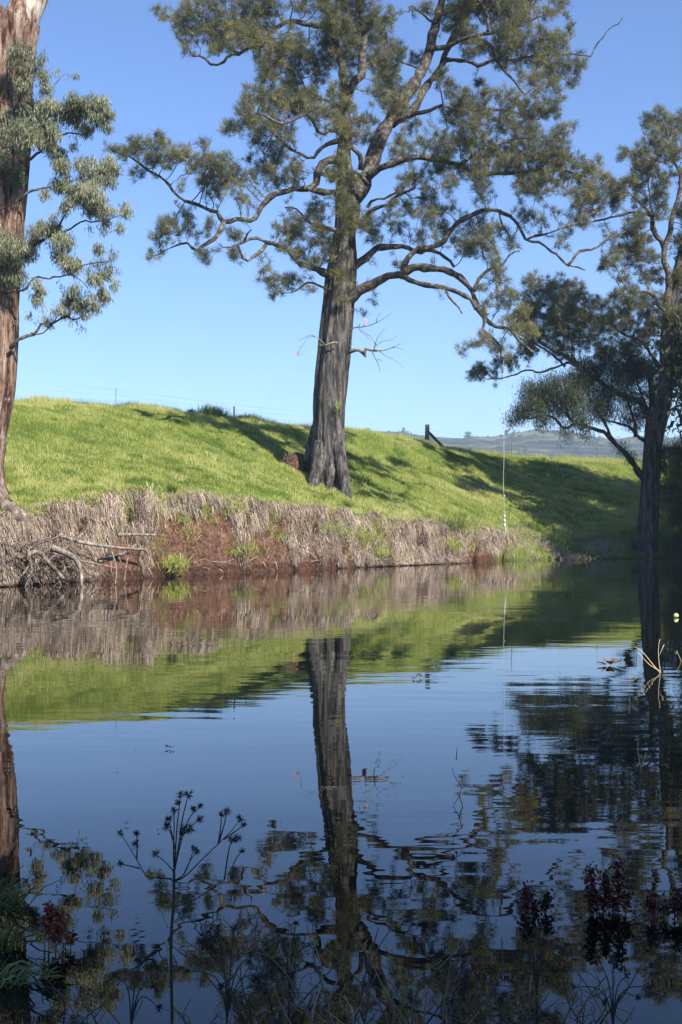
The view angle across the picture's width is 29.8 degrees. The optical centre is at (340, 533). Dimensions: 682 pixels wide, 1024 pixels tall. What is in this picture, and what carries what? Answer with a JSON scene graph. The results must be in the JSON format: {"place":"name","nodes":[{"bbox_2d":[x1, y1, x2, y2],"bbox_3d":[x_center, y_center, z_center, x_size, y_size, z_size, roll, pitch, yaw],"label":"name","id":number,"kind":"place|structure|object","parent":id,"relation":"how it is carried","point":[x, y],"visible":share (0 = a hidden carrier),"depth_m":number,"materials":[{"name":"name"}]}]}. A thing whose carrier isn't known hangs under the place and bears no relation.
{"place":"outdoors","nodes":[
{"label":"outdoors","id":0,"kind":"place"},
{"bbox_2d":[0,486,523,585],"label":"dead grass","id":1,"kind":"structure","parent":0,"point":[427,550],"depth_m":43.12,"materials":[{"name":"beige plant"}]},
{"bbox_2d":[0,558,681,1023],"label":"river water","id":2,"kind":"structure","parent":0,"point":[296,730],"depth_m":6.68,"materials":[{"name":"blue liquid"}]},
{"bbox_2d":[0,921,49,955],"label":"reed clump","id":3,"kind":"object","parent":2,"relation":"on","point":[5,939],"visible":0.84,"depth_m":4.01,"materials":[{"name":"green plant"}]},
{"bbox_2d":[0,865,67,915],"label":"reed clump","id":4,"kind":"object","parent":2,"relation":"on","point":[14,898],"visible":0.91,"depth_m":4.47,"materials":[{"name":"green plant"}]},
{"bbox_2d":[0,952,77,988],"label":"reed clump","id":5,"kind":"object","parent":2,"relation":"in","point":[24,974],"visible":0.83,"depth_m":3.70,"materials":[{"name":"green plant"}]},
{"bbox_2d":[39,899,78,950],"bbox_3d":[-0.876,1.225,3.990,0.124,0.170,0.061,0,0,0],"label":"dock plant","id":6,"kind":"object","parent":2,"relation":"in","point":[47,920],"visible":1,"depth_m":3.98,"materials":[{"name":"red plant"}]},
{"bbox_2d":[50,545,117,586],"bbox_3d":[-6.419,0.795,31.966,1.088,1.044,1.313,0,0,35],"label":"dead branch","id":7,"kind":"object","parent":2,"relation":"on","point":[64,552],"visible":1,"depth_m":31.54,"materials":[{"name":"grey wood"}]},
{"bbox_2d":[22,979,160,1023],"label":"dry plant","id":8,"kind":"object","parent":2,"relation":"on","point":[63,1016],"visible":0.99,"depth_m":3.10,"materials":[{"name":"brown plant"}]},
{"bbox_2d":[108,541,116,583],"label":"dead branch","id":9,"kind":"object","parent":2,"relation":"on","point":[114,560],"visible":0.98,"depth_m":32.99,"materials":[{"name":"grey wood"}]},
{"bbox_2d":[124,544,129,580],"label":"dead branch","id":10,"kind":"object","parent":2,"relation":"on","point":[126,562],"visible":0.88,"depth_m":33.96,"materials":[{"name":"grey wood"}]},
{"bbox_2d":[108,953,163,1023],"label":"sedge","id":11,"kind":"object","parent":2,"relation":"on","point":[152,986],"visible":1,"depth_m":2.90,"materials":[{"name":"plant"}]},
{"bbox_2d":[92,987,232,1023],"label":"dry plant","id":12,"kind":"object","parent":2,"relation":"on","point":[180,1015],"visible":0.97,"depth_m":3.01,"materials":[{"name":"brown plant"}]},
{"bbox_2d":[160,908,176,1023],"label":"broken stalk","id":13,"kind":"object","parent":2,"relation":"in","point":[167,950],"visible":0.69,"depth_m":3.08,"materials":[{"name":"brown plant"}]},
{"bbox_2d":[116,788,246,1023],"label":"umbrella sedge","id":14,"kind":"object","parent":2,"relation":"on","point":[236,838],"visible":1,"depth_m":3.05,"materials":[{"name":"plant"}]},
{"bbox_2d":[182,924,270,1023],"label":"sedge","id":15,"kind":"object","parent":2,"relation":"on","point":[227,1004],"visible":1,"depth_m":2.95,"materials":[{"name":"plant"}]},
{"bbox_2d":[168,917,346,1023],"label":"dry plant","id":16,"kind":"object","parent":2,"relation":"on","point":[250,1015],"visible":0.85,"depth_m":3.20,"materials":[{"name":"brown plant"}]},
{"bbox_2d":[264,921,322,1023],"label":"sedge","id":17,"kind":"object","parent":2,"relation":"on","point":[291,976],"visible":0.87,"depth_m":3.10,"materials":[{"name":"plant"}]},
{"bbox_2d":[218,914,378,1023],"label":"dry plant","id":18,"kind":"object","parent":2,"relation":"on","point":[329,1014],"visible":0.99,"depth_m":3.05,"materials":[{"name":"brown plant"}]},
{"bbox_2d":[360,652,382,656],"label":"floating weed","id":19,"kind":"object","parent":2,"relation":"on","point":[374,654],"visible":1,"depth_m":13.39,"materials":[{"name":"green plant"}]},
{"bbox_2d":[324,923,471,1023],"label":"dry plant","id":20,"kind":"object","parent":2,"relation":"on","point":[367,1007],"visible":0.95,"depth_m":3.15,"materials":[{"name":"brown plant"}]},
{"bbox_2d":[384,944,442,1023],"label":"forked shoot","id":21,"kind":"object","parent":2,"relation":"on","point":[408,981],"visible":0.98,"depth_m":3.10,"materials":[{"name":"brown plant"}]},
{"bbox_2d":[382,979,491,1023],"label":"dry plant","id":22,"kind":"object","parent":2,"relation":"on","point":[425,1012],"visible":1,"depth_m":2.95,"materials":[{"name":"brown plant"}]},
{"bbox_2d":[452,752,462,805],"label":"water sprig","id":23,"kind":"object","parent":2,"relation":"in","point":[460,785],"visible":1,"depth_m":6.09,"materials":[{"name":"brown plant"}]},
{"bbox_2d":[436,938,561,1023],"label":"dry plant","id":24,"kind":"object","parent":2,"relation":"on","point":[491,994],"visible":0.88,"depth_m":3.20,"materials":[{"name":"brown plant"}]},
{"bbox_2d":[516,880,554,914],"bbox_3d":[0.668,1.251,4.383,0.134,0.135,0.075,0,0,0],"label":"dock plant","id":25,"kind":"object","parent":2,"relation":"on","point":[525,898],"visible":1,"depth_m":4.38,"materials":[{"name":"plant"}]},
{"bbox_2d":[508,926,567,1023],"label":"sedge","id":26,"kind":"object","parent":2,"relation":"on","point":[536,976],"visible":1,"depth_m":3.15,"materials":[{"name":"plant"}]},
{"bbox_2d":[547,964,641,1023],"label":"dry plant","id":27,"kind":"object","parent":2,"relation":"on","point":[577,1016],"visible":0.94,"depth_m":3.10,"materials":[{"name":"brown plant"}]},
{"bbox_2d":[582,854,634,916],"bbox_3d":[0.908,1.207,4.360,0.186,0.216,0.083,0,0,0],"label":"dock plant","id":28,"kind":"object","parent":2,"relation":"in","point":[609,899],"visible":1,"depth_m":4.36,"materials":[{"name":"red plant"}]},
{"bbox_2d":[569,954,655,1023],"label":"sedge","id":29,"kind":"object","parent":2,"relation":"on","point":[613,1008],"visible":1,"depth_m":3.00,"materials":[{"name":"green plant"}]},
{"bbox_2d":[635,738,645,772],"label":"water sprig","id":30,"kind":"object","parent":2,"relation":"in","point":[642,763],"visible":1,"depth_m":6.93,"materials":[{"name":"plant"}]},
{"bbox_2d":[634,640,663,672],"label":"water sprig","id":31,"kind":"object","parent":2,"relation":"in","point":[650,661],"visible":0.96,"depth_m":11.91,"materials":[{"name":"beige plant"}]},
{"bbox_2d":[643,883,681,919],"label":"dock plant","id":32,"kind":"object","parent":2,"relation":"on","point":[676,902],"visible":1,"depth_m":4.30,"materials":[{"name":"plant"}]},
{"bbox_2d":[0,401,681,586],"bbox_3d":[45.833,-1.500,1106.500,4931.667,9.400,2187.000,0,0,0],"label":"ground","id":33,"kind":"structure","parent":0,"point":[212,548],"depth_m":52.03,"materials":[{"name":"green plant"}]},
{"bbox_2d":[0,0,135,585],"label":"gum tree","id":34,"kind":"object","parent":33,"relation":"on","point":[24,116],"visible":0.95,"depth_m":32.92,"materials":[{"name":"green plant"}]},
{"bbox_2d":[9,549,64,586],"bbox_3d":[-7.642,0.812,31.385,1.759,0.985,0.774,0,0,15],"label":"dead branch","id":35,"kind":"object","parent":34,"relation":"attached to","point":[42,555],"visible":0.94,"depth_m":31.53,"materials":[{"name":"grey wood"}]},
{"bbox_2d":[51,534,79,539],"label":"dead branch","id":36,"kind":"object","parent":34,"relation":"attached to","point":[64,535],"visible":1,"depth_m":32.93,"materials":[{"name":"brown wood"}]},
{"bbox_2d":[97,543,137,569],"bbox_3d":[-5.977,0.608,34.153,0.872,0.694,1.719,0,0,0],"label":"dead branch","id":37,"kind":"object","parent":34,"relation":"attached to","point":[108,558],"visible":0.85,"depth_m":33.76,"materials":[{"name":"grey wood"}]},
{"bbox_2d":[58,533,145,550],"bbox_3d":[-6.049,0.241,33.887,0.927,0.488,2.832,0,0,44],"label":"dead branch","id":38,"kind":"object","parent":33,"relation":"on","point":[78,541],"visible":0.99,"depth_m":33.15,"materials":[{"name":"grey wood"}]},
{"bbox_2d":[117,533,155,536],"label":"dead branch","id":39,"kind":"object","parent":33,"relation":"on","point":[131,534],"visible":1,"depth_m":35.59,"materials":[{"name":"grey wood"}]},
{"bbox_2d":[160,483,180,493],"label":"tussock","id":40,"kind":"object","parent":33,"relation":"on","point":[172,488],"visible":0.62,"depth_m":41.78,"materials":[{"name":"green plant"}]},
{"bbox_2d":[154,552,198,575],"bbox_3d":[-4.934,0.839,38.230,1.387,0.871,1.440,0,0,0],"label":"grass tuft","id":41,"kind":"object","parent":33,"relation":"on","point":[174,562],"visible":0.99,"depth_m":38.08,"materials":[{"name":"green plant"}]},
{"bbox_2d":[174,519,199,539],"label":"grass tuft","id":42,"kind":"object","parent":33,"relation":"on","point":[188,529],"visible":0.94,"depth_m":39.59,"materials":[{"name":"green plant"}]},
{"bbox_2d":[195,402,231,417],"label":"tussock","id":43,"kind":"object","parent":33,"relation":"on","point":[212,410],"visible":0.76,"depth_m":65.25,"materials":[{"name":"green plant"}]},
{"bbox_2d":[217,494,253,515],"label":"grass tuft","id":44,"kind":"object","parent":33,"relation":"on","point":[236,505],"visible":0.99,"depth_m":42.39,"materials":[{"name":"green plant"}]},
{"bbox_2d":[230,538,270,559],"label":"grass tuft","id":45,"kind":"object","parent":33,"relation":"on","point":[249,550],"visible":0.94,"depth_m":41.99,"materials":[{"name":"green plant"}]},
{"bbox_2d":[235,412,271,420],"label":"tussock","id":46,"kind":"object","parent":33,"relation":"on","point":[253,417],"visible":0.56,"depth_m":67.25,"materials":[{"name":"green plant"}]},
{"bbox_2d":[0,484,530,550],"bbox_3d":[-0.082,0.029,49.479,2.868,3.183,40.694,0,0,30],"label":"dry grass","id":47,"kind":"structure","parent":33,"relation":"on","point":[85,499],"depth_m":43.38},
{"bbox_2d":[0,484,535,539],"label":"drooping lip grass","id":48,"kind":"structure","parent":33,"relation":"on","point":[31,509],"depth_m":41.59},
{"bbox_2d":[93,480,478,559],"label":"bank weeds","id":49,"kind":"object","parent":33,"relation":"on","point":[180,520],"visible":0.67,"depth_m":41.47,"materials":[{"name":"green plant"}]},
{"bbox_2d":[281,447,309,473],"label":"rock","id":50,"kind":"object","parent":33,"relation":"on","point":[295,460],"visible":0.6,"depth_m":57.77,"materials":[{"name":"brown stone"}]},
{"bbox_2d":[14,392,618,460],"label":"seeding grass","id":51,"kind":"structure","parent":33,"relation":"on","point":[307,426],"depth_m":73.97,"materials":[{"name":"green plant"}]},
{"bbox_2d":[23,383,640,456],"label":"wire fence","id":52,"kind":"object","parent":33,"relation":"on","point":[427,431],"visible":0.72,"depth_m":79.31,"materials":[{"name":"metal"}]},
{"bbox_2d":[314,515,356,539],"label":"grass tuft","id":53,"kind":"object","parent":33,"relation":"on","point":[338,527],"visible":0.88,"depth_m":47.31,"materials":[{"name":"green plant"}]},
{"bbox_2d":[4,393,681,560],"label":"grass","id":54,"kind":"structure","parent":33,"relation":"on","point":[110,477],"depth_m":59.53,"materials":[{"name":"green plant"}]},
{"bbox_2d":[343,497,356,509],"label":"tussock","id":55,"kind":"object","parent":33,"relation":"on","point":[346,504],"visible":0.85,"depth_m":52.92,"materials":[{"name":"green plant"}]},
{"bbox_2d":[349,471,371,484],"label":"tussock","id":56,"kind":"object","parent":33,"relation":"on","point":[360,478],"visible":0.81,"depth_m":60.43,"materials":[{"name":"green plant"}]},
{"bbox_2d":[102,0,625,497],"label":"river oak","id":57,"kind":"object","parent":33,"relation":"on","point":[324,456],"visible":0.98,"depth_m":55.55,"materials":[{"name":"green plant"}]},
{"bbox_2d":[503,356,505,535],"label":"rope swing","id":58,"kind":"object","parent":57,"relation":"hanging from","point":[504,520],"visible":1,"depth_m":52.19,"materials":[{"name":"white fabric"}]},
{"bbox_2d":[345,518,395,550],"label":"grass tuft","id":59,"kind":"object","parent":33,"relation":"on","point":[365,538],"visible":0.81,"depth_m":48.85,"materials":[{"name":"green plant"}]},
{"bbox_2d":[365,538,402,561],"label":"grass tuft","id":60,"kind":"object","parent":33,"relation":"on","point":[384,553],"visible":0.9,"depth_m":49.55,"materials":[{"name":"green plant"}]},
{"bbox_2d":[440,534,473,554],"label":"grass tuft","id":61,"kind":"object","parent":33,"relation":"on","point":[453,544],"visible":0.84,"depth_m":54.56,"materials":[{"name":"green plant"}]},
{"bbox_2d":[433,504,493,539],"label":"grass tuft","id":62,"kind":"object","parent":33,"relation":"on","point":[464,521],"visible":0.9,"depth_m":55.95,"materials":[{"name":"green plant"}]},
{"bbox_2d":[477,518,545,559],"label":"dry tuft","id":63,"kind":"object","parent":33,"relation":"on","point":[522,544],"visible":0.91,"depth_m":62.75,"materials":[{"name":"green plant"}]},
{"bbox_2d":[511,524,561,555],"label":"dry tuft","id":64,"kind":"object","parent":33,"relation":"on","point":[537,539],"visible":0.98,"depth_m":64.62,"materials":[{"name":"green plant"}]},
{"bbox_2d":[535,535,590,559],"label":"dry tuft","id":65,"kind":"object","parent":33,"relation":"on","point":[568,556],"visible":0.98,"depth_m":64.25,"materials":[{"name":"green plant"}]},
{"bbox_2d":[465,103,681,557],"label":"river oak","id":66,"kind":"object","parent":33,"relation":"on","point":[645,537],"visible":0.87,"depth_m":67.21,"materials":[{"name":"green plant"}]},
{"bbox_2d":[498,340,681,558],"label":"weeping tree","id":67,"kind":"object","parent":33,"relation":"on","point":[546,399],"visible":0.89,"depth_m":67.97,"materials":[{"name":"green plant"}]},
{"bbox_2d":[563,533,620,558],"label":"dry tuft","id":68,"kind":"object","parent":33,"relation":"on","point":[591,546],"visible":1,"depth_m":66.20,"materials":[{"name":"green plant"}]},
{"bbox_2d":[585,530,631,558],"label":"dry tuft","id":69,"kind":"object","parent":33,"relation":"on","point":[609,543],"visible":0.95,"depth_m":67.25,"materials":[{"name":"green plant"}]},
{"bbox_2d":[648,292,681,437],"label":"tree","id":70,"kind":"object","parent":33,"relation":"on","point":[676,365],"visible":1,"depth_m":61.58,"materials":[{"name":"green plant"}]},
{"bbox_2d":[660,233,681,442],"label":"tree","id":71,"kind":"object","parent":33,"relation":"on","point":[680,424],"visible":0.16,"depth_m":73.45,"materials":[{"name":"green plant"}]},
{"bbox_2d":[0,0,681,438],"label":"sky","id":72,"kind":"structure","parent":0,"point":[179,327],"materials":[{"name":"blue"}]},
{"bbox_2d":[376,430,681,460],"bbox_3d":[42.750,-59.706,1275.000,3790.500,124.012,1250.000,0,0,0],"label":"hills","id":73,"kind":"structure","parent":0,"point":[549,439],"depth_m":1308.50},
{"bbox_2d":[464,431,471,438],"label":"tree","id":74,"kind":"object","parent":73,"relation":"on","point":[469,433],"visible":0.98,"depth_m":1479.33,"materials":[{"name":"plant"}]},
{"bbox_2d":[382,429,681,461],"bbox_3d":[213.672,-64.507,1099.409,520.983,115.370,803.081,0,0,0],"label":"hill scrub","id":75,"kind":"object","parent":73,"relation":"on","point":[555,432],"visible":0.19,"depth_m":1307.07,"materials":[{"name":"green plant"}]},
{"bbox_2d":[608,446,615,455],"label":"tree","id":76,"kind":"object","parent":73,"relation":"on","point":[609,453],"visible":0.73,"depth_m":1198.59,"materials":[{"name":"plant"}]},
{"bbox_2d":[598,658,620,664],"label":"floating leaf","id":77,"kind":"object","parent":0,"point":[611,661],"visible":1,"depth_m":12.62,"materials":[{"name":"brown plant"}]}
]}

